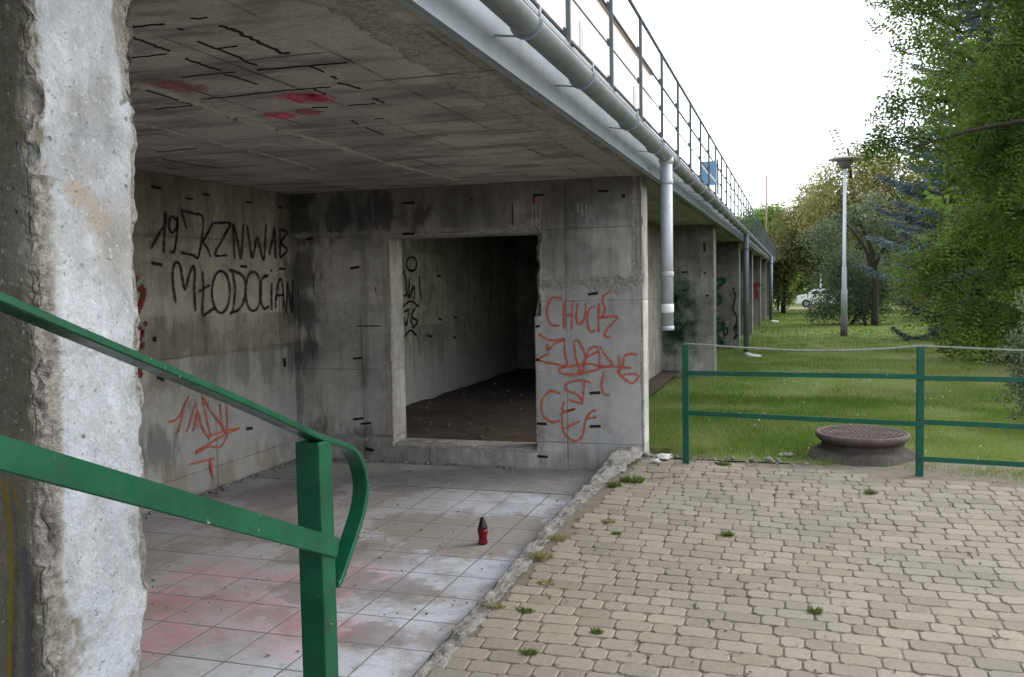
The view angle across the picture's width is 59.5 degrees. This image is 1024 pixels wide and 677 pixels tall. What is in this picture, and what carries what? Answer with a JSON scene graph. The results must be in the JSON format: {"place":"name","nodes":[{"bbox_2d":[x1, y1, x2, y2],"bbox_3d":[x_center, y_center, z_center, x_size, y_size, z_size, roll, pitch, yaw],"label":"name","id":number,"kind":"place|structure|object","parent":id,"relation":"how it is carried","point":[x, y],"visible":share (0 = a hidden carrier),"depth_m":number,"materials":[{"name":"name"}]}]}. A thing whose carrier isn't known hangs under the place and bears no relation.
{"place":"outdoors","nodes":[
{"label":"outdoors","id":0,"kind":"place"},
{"bbox_2d":[141,477,572,676],"bbox_3d":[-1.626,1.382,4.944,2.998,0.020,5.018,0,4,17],"label":"tile floor","id":1,"kind":"structure","parent":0,"point":[221,644],"depth_m":5.05,"materials":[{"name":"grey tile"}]},
{"bbox_2d":[0,291,368,676],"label":"handrail","id":2,"kind":"object","parent":1,"relation":"on","point":[325,555],"visible":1,"depth_m":1.83,"materials":[{"name":"green metal"}]},
{"bbox_2d":[145,453,807,518],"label":"wall grit","id":3,"kind":"structure","parent":1,"relation":"on","point":[767,458],"depth_m":7.38,"materials":[{"name":"concrete"}]},
{"bbox_2d":[477,517,487,544],"bbox_3d":[-0.185,1.211,5.660,0.068,0.170,0.068,0,4,17],"label":"grave candle","id":4,"kind":"object","parent":1,"relation":"on","point":[482,530],"visible":1,"depth_m":5.64,"materials":[{"name":"red plastic"}]},
{"bbox_2d":[149,464,1023,676],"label":"leaf crumbs","id":5,"kind":"object","parent":1,"relation":"on","point":[574,562],"visible":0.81,"depth_m":5.00,"materials":[{"name":"brown plant"}]},
{"bbox_2d":[406,369,679,442],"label":"dirt floor","id":6,"kind":"structure","parent":0,"point":[482,401],"depth_m":10.49,"materials":[{"name":"brown soil"}]},
{"bbox_2d":[413,382,521,438],"bbox_3d":[-0.014,0.771,11.272,2.048,0.066,5.500,0,4,17],"label":"room rubble","id":7,"kind":"object","parent":6,"relation":"on","point":[464,430],"visible":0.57,"depth_m":9.46,"materials":[{"name":"brown stone"}]},
{"bbox_2d":[529,0,652,125],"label":"pavilion","id":8,"kind":"structure","parent":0,"point":[588,40],"depth_m":12.68,"materials":[{"name":"white paint"}]},
{"bbox_2d":[536,0,563,36],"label":"window","id":9,"kind":"structure","parent":8,"relation":"in","point":[554,8],"depth_m":9.96,"materials":[{"name":"white paint"}]},
{"bbox_2d":[579,21,598,73],"bbox_3d":[1.028,-3.516,11.776,0.025,1.000,1.100,0,4,17],"label":"window","id":10,"kind":"structure","parent":8,"relation":"in","point":[589,45],"depth_m":11.65,"materials":[{"name":"white paint"}]},
{"bbox_2d":[614,62,624,100],"bbox_3d":[1.625,-3.646,13.681,0.025,1.000,1.100,0,4,17],"label":"window","id":11,"kind":"structure","parent":8,"relation":"in","point":[619,77],"depth_m":13.70,"materials":[{"name":"white paint"}]},
{"bbox_2d":[633,86,644,121],"bbox_3d":[2.222,-3.777,15.585,0.025,1.000,1.100,0,4,17],"label":"window","id":12,"kind":"structure","parent":8,"relation":"in","point":[635,91],"depth_m":15.28,"materials":[{"name":"white paint"}]},
{"bbox_2d":[427,457,1023,676],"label":"paving","id":13,"kind":"structure","parent":0,"point":[498,626],"depth_m":4.61,"materials":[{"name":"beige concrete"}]},
{"bbox_2d":[518,606,533,613],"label":"weed tuft","id":14,"kind":"object","parent":13,"relation":"on","point":[524,610],"visible":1,"depth_m":4.31,"materials":[{"name":"green plant"}]},
{"bbox_2d":[413,447,644,676],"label":"broken kerb","id":15,"kind":"structure","parent":13,"relation":"on","point":[617,461],"depth_m":4.98,"materials":[{"name":"concrete"}]},
{"bbox_2d":[480,599,505,609],"bbox_3d":[-0.092,1.303,4.385,0.133,0.038,0.102,0,4,17],"label":"weed tuft","id":16,"kind":"object","parent":15,"relation":"on","point":[498,606],"visible":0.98,"depth_m":4.37,"materials":[{"name":"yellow plant"}]},
{"bbox_2d":[520,646,538,654],"bbox_3d":[0.075,1.343,3.847,0.087,0.031,0.073,0,4,17],"label":"weed tuft","id":17,"kind":"object","parent":13,"relation":"on","point":[528,652],"visible":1,"depth_m":3.85,"materials":[{"name":"green plant"}]},
{"bbox_2d":[527,550,556,560],"bbox_3d":[0.165,1.224,5.072,0.169,0.055,0.129,-2,4,-15],"label":"weed tuft","id":18,"kind":"object","parent":13,"relation":"on","point":[538,556],"visible":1,"depth_m":5.05,"materials":[{"name":"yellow plant"}]},
{"bbox_2d":[538,579,554,585],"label":"weed tuft","id":19,"kind":"object","parent":13,"relation":"on","point":[548,582],"visible":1,"depth_m":4.68,"materials":[{"name":"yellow plant"}]},
{"bbox_2d":[547,533,568,540],"bbox_3d":[0.276,1.192,5.389,0.128,0.040,0.112,0,4,17],"label":"weed tuft","id":20,"kind":"object","parent":13,"relation":"on","point":[559,537],"visible":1,"depth_m":5.38,"materials":[{"name":"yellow plant"}]},
{"bbox_2d":[590,627,604,634],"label":"weed tuft","id":21,"kind":"object","parent":13,"relation":"on","point":[597,631],"visible":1,"depth_m":4.03,"materials":[{"name":"green plant"}]},
{"bbox_2d":[601,519,614,522],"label":"weed tuft","id":22,"kind":"object","parent":13,"relation":"on","point":[606,521],"visible":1,"depth_m":5.69,"materials":[{"name":"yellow plant"}]},
{"bbox_2d":[607,481,621,486],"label":"weed tuft","id":23,"kind":"object","parent":13,"relation":"on","point":[613,484],"visible":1,"depth_m":6.54,"materials":[{"name":"green plant"}]},
{"bbox_2d":[611,531,621,534],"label":"weed tuft","id":24,"kind":"object","parent":13,"relation":"on","point":[615,533],"visible":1,"depth_m":5.45,"materials":[{"name":"green plant"}]},
{"bbox_2d":[619,474,644,483],"bbox_3d":[0.884,1.042,6.669,0.214,0.065,0.176,-1,4,-2],"label":"weed tuft","id":25,"kind":"object","parent":13,"relation":"on","point":[635,479],"visible":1,"depth_m":6.65,"materials":[{"name":"green plant"}]},
{"bbox_2d":[649,458,660,461],"bbox_3d":[1.166,0.989,7.308,0.086,0.028,0.065,-2,4,-19],"label":"crumpled paper","id":26,"kind":"object","parent":13,"relation":"on","point":[654,460],"visible":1,"depth_m":7.29,"materials":[{"name":"white paper"}]},
{"bbox_2d":[655,453,672,458],"bbox_3d":[1.256,0.969,7.418,0.131,0.043,0.124,-3,4,-23],"label":"crumpled paper","id":27,"kind":"object","parent":13,"relation":"on","point":[663,456],"visible":0.94,"depth_m":7.39,"materials":[{"name":"white paper"}]},
{"bbox_2d":[714,460,731,465],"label":"weed tuft","id":28,"kind":"object","parent":13,"relation":"on","point":[720,463],"visible":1,"depth_m":7.18,"materials":[{"name":"green plant"}]},
{"bbox_2d":[426,454,1023,676],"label":"pavement joints","id":29,"kind":"object","parent":13,"relation":"on","point":[885,473],"visible":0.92,"depth_m":5.32,"materials":[{"name":"grey sand"}]},
{"bbox_2d":[719,530,734,536],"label":"weed tuft","id":30,"kind":"object","parent":13,"relation":"on","point":[726,533],"visible":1,"depth_m":5.40,"materials":[{"name":"green plant"}]},
{"bbox_2d":[455,461,1021,676],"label":"joint moss","id":31,"kind":"object","parent":13,"relation":"on","point":[774,494],"visible":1,"depth_m":4.78,"materials":[{"name":"green plant"}]},
{"bbox_2d":[806,603,822,614],"bbox_3d":[1.431,1.278,4.231,0.081,0.039,0.092,0,4,17],"label":"weed tuft","id":32,"kind":"object","parent":13,"relation":"on","point":[814,611],"visible":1,"depth_m":4.22,"materials":[{"name":"green plant"}]},
{"bbox_2d":[682,343,1023,476],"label":"pipe fence","id":33,"kind":"object","parent":13,"relation":"on","point":[920,377],"visible":0.89,"depth_m":6.64,"materials":[{"name":"green metal"}]},
{"bbox_2d":[862,488,878,494],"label":"weed tuft","id":34,"kind":"object","parent":13,"relation":"on","point":[869,491],"visible":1,"depth_m":6.20,"materials":[{"name":"green plant"}]},
{"bbox_2d":[774,307,808,309],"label":"path","id":35,"kind":"structure","parent":0,"point":[795,308],"depth_m":67.53,"materials":[{"name":"beige concrete"}]},
{"bbox_2d":[605,0,999,218],"label":"sky","id":36,"kind":"structure","parent":0,"point":[768,81],"materials":[{"name":"white"}]},
{"bbox_2d":[649,286,1023,483],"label":"lawn","id":37,"kind":"structure","parent":0,"point":[654,449],"depth_m":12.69,"materials":[{"name":"green plant"}]},
{"bbox_2d":[290,176,648,470],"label":"cross wall","id":38,"kind":"structure","parent":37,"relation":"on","point":[591,360],"depth_m":7.95,"materials":[{"name":"concrete"}]},
{"bbox_2d":[516,224,716,376],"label":"pier wall","id":39,"kind":"structure","parent":37,"relation":"on","point":[694,280],"depth_m":14.62,"materials":[{"name":"concrete"}]},
{"bbox_2d":[647,221,661,378],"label":"partition wall","id":40,"kind":"structure","parent":37,"relation":"on","point":[654,305],"depth_m":13.92,"materials":[{"name":"concrete"}]},
{"bbox_2d":[716,241,739,348],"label":"pier wall","id":41,"kind":"structure","parent":37,"relation":"on","point":[727,293],"depth_m":21.32,"materials":[{"name":"concrete"}]},
{"bbox_2d":[740,250,752,334],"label":"pier wall","id":42,"kind":"structure","parent":37,"relation":"on","point":[750,294],"depth_m":28.15,"materials":[{"name":"concrete"}]},
{"bbox_2d":[753,256,760,325],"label":"pier wall","id":43,"kind":"structure","parent":37,"relation":"on","point":[756,290],"depth_m":35.28,"materials":[{"name":"concrete"}]},
{"bbox_2d":[761,259,765,319],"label":"pier wall","id":44,"kind":"structure","parent":37,"relation":"on","point":[763,289],"depth_m":42.52,"materials":[{"name":"concrete"}]},
{"bbox_2d":[765,176,766,233],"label":"mast","id":45,"kind":"object","parent":37,"relation":"on","point":[766,201],"visible":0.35,"depth_m":66.84,"materials":[{"name":"metal"}]},
{"bbox_2d":[766,262,768,315],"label":"pier wall","id":46,"kind":"structure","parent":37,"relation":"on","point":[767,288],"depth_m":49.96,"materials":[{"name":"concrete"}]},
{"bbox_2d":[736,198,803,291],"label":"fresh tree","id":47,"kind":"object","parent":37,"relation":"on","point":[760,213],"visible":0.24,"depth_m":68.04,"materials":[{"name":"green plant"}]},
{"bbox_2d":[778,452,794,455],"bbox_3d":[2.290,0.962,7.479,0.137,0.031,0.107,1,4,31],"label":"rubble stone","id":48,"kind":"object","parent":37,"relation":"on","point":[790,454],"visible":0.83,"depth_m":7.46,"materials":[{"name":"grey stone"}]},
{"bbox_2d":[773,274,816,303],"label":"background tree","id":49,"kind":"object","parent":37,"relation":"on","point":[800,286],"visible":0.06,"depth_m":86.80,"materials":[{"name":"green plant"}]},
{"bbox_2d":[765,182,852,312],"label":"bronze tree","id":50,"kind":"object","parent":37,"relation":"on","point":[790,256],"visible":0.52,"depth_m":54.54,"materials":[{"name":"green plant"}]},
{"bbox_2d":[757,216,870,296],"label":"wood","id":51,"kind":"object","parent":37,"relation":"on","point":[808,288],"depth_m":111.12,"materials":[{"name":"green plant"}]},
{"bbox_2d":[796,289,837,306],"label":"parked car","id":52,"kind":"object","parent":37,"relation":"on","point":[799,300],"visible":0.38,"depth_m":73.24,"materials":[{"name":"white paint"}]},
{"bbox_2d":[797,237,853,288],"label":"background tree","id":53,"kind":"object","parent":37,"relation":"on","point":[816,283],"visible":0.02,"depth_m":82.78,"materials":[{"name":"green plant"}]},
{"bbox_2d":[828,156,861,335],"bbox_3d":[9.852,-2.687,26.554,0.940,5.370,0.940,0,4,17],"label":"park lamp","id":54,"kind":"object","parent":37,"relation":"on","point":[844,163],"visible":0.97,"depth_m":26.52,"materials":[{"name":"metal"}]},
{"bbox_2d":[709,365,980,458],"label":"clover flowers","id":55,"kind":"object","parent":37,"relation":"on","point":[864,413],"visible":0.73,"depth_m":10.66,"materials":[{"name":"white plant"}]},
{"bbox_2d":[800,235,918,325],"bbox_3d":[13.568,-2.090,35.034,4.661,3.948,3.683,0,4,17],"label":"juniper bush","id":56,"kind":"object","parent":37,"relation":"on","point":[856,300],"visible":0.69,"depth_m":34.78,"materials":[{"name":"green plant"}]},
{"bbox_2d":[781,136,940,316],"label":"yellow tree","id":57,"kind":"object","parent":37,"relation":"on","point":[864,182],"visible":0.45,"depth_m":44.06,"materials":[{"name":"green plant"}]},
{"bbox_2d":[807,425,915,466],"bbox_3d":[2.885,0.944,7.372,0.918,0.362,0.894,0,4,17],"label":"manhole","id":58,"kind":"object","parent":37,"relation":"on","point":[868,445],"visible":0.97,"depth_m":7.12,"materials":[{"name":"concrete"}]},
{"bbox_2d":[793,186,929,325],"bbox_3d":[13.234,-3.060,33.610,5.151,5.269,3.272,0,4,17],"label":"forked tree","id":59,"kind":"object","parent":37,"relation":"on","point":[874,260],"visible":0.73,"depth_m":33.39,"materials":[{"name":"green plant"}]},
{"bbox_2d":[824,243,912,303],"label":"background tree","id":60,"kind":"object","parent":37,"relation":"on","point":[884,258],"visible":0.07,"depth_m":51.14,"materials":[{"name":"green plant"}]},
{"bbox_2d":[885,260,953,305],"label":"background tree","id":61,"kind":"object","parent":37,"relation":"on","point":[909,284],"depth_m":42.80,"materials":[{"name":"green plant"}]},
{"bbox_2d":[893,287,946,321],"bbox_3d":[17.390,-1.491,37.519,2.864,1.789,1.974,0,4,17],"label":"bush","id":62,"kind":"object","parent":37,"relation":"on","point":[908,311],"visible":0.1,"depth_m":37.55,"materials":[{"name":"green plant"}]},
{"bbox_2d":[828,0,1023,383],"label":"locust tree","id":63,"kind":"object","parent":37,"relation":"on","point":[1009,140],"visible":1,"depth_m":12.35,"materials":[{"name":"green plant"}]},
{"bbox_2d":[858,0,1020,346],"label":"blue spruce","id":64,"kind":"object","parent":37,"relation":"on","point":[908,189],"visible":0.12,"depth_m":20.68,"materials":[{"name":"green plant"}]},
{"bbox_2d":[885,157,998,341],"bbox_3d":[11.850,-2.483,23.878,3.108,5.940,3.001,-3,4,-30],"label":"dark spruce","id":65,"kind":"object","parent":37,"relation":"on","point":[933,332],"visible":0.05,"depth_m":24.00,"materials":[{"name":"green plant"}]},
{"bbox_2d":[902,18,1023,320],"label":"background tree","id":66,"kind":"object","parent":37,"relation":"on","point":[918,179],"visible":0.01,"depth_m":27.01,"materials":[{"name":"green plant"}]},
{"bbox_2d":[904,6,1023,316],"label":"background tree","id":67,"kind":"object","parent":37,"relation":"on","point":[936,202],"visible":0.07,"depth_m":17.35,"materials":[{"name":"green plant"}]},
{"bbox_2d":[934,241,1023,361],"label":"evergreen bush","id":68,"kind":"object","parent":37,"relation":"on","point":[955,342],"visible":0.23,"depth_m":16.77,"materials":[{"name":"green plant"}]},
{"bbox_2d":[981,288,1023,422],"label":"grey shrub","id":69,"kind":"object","parent":37,"relation":"on","point":[1020,358],"visible":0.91,"depth_m":8.64,"materials":[{"name":"green plant"}]},
{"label":"ground","id":70,"kind":"structure","parent":0,"visible":0},
{"bbox_2d":[0,0,147,676],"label":"concrete column","id":71,"kind":"structure","parent":70,"relation":"on","point":[73,592],"depth_m":1.69,"materials":[{"name":"grey concrete"}]},
{"bbox_2d":[132,169,517,515],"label":"side wall","id":72,"kind":"structure","parent":70,"relation":"on","point":[213,267],"depth_m":7.76,"materials":[{"name":"concrete"}]},
{"bbox_2d":[128,0,774,263],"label":"deck","id":73,"kind":"structure","parent":72,"relation":"on","point":[299,96],"depth_m":4.35,"materials":[{"name":"concrete"}]},
{"bbox_2d":[479,0,777,262],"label":"rain gutter","id":74,"kind":"object","parent":73,"relation":"attached to","point":[521,19],"visible":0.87,"depth_m":4.11,"materials":[{"name":"metal"}]},
{"bbox_2d":[658,157,673,330],"bbox_3d":[1.196,-0.731,6.926,0.120,1.335,0.118,0,4,17],"label":"downpipe","id":75,"kind":"object","parent":74,"relation":"attached to","point":[666,231],"visible":0.94,"depth_m":6.89,"materials":[{"name":"grey metal"}]},
{"bbox_2d":[743,234,760,356],"bbox_3d":[5.022,-0.860,18.727,0.369,2.637,0.122,1,4,24],"label":"downpipe","id":76,"kind":"object","parent":74,"relation":"attached to","point":[746,285],"visible":0.94,"depth_m":18.73,"materials":[{"name":"grey metal"}]},
{"bbox_2d":[769,256,777,322],"bbox_3d":[11.341,-2.083,38.823,0.392,2.947,0.162,1,4,24],"label":"downpipe","id":77,"kind":"object","parent":74,"relation":"attached to","point":[771,289],"visible":0.93,"depth_m":38.81,"materials":[{"name":"grey metal"}]},
{"bbox_2d":[530,0,775,258],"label":"deck railing","id":78,"kind":"object","parent":73,"relation":"on","point":[764,240],"visible":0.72,"depth_m":7.15,"materials":[{"name":"grey metal"}]},
{"bbox_2d":[702,159,718,194],"bbox_3d":[2.482,-2.026,11.264,0.225,0.438,0.026,0,4,17],"label":"railing sign","id":79,"kind":"object","parent":78,"relation":"attached to","point":[714,172],"visible":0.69,"depth_m":11.24,"materials":[{"name":"blue metal"}]},
{"bbox_2d":[247,459,596,494],"bbox_3d":[-0.702,1.276,7.752,3.090,0.204,0.882,0,4,17],"label":"screed strip","id":80,"kind":"object","parent":70,"relation":"on","point":[521,480],"visible":0.29,"depth_m":7.64,"materials":[{"name":"grey concrete"}]}
]}

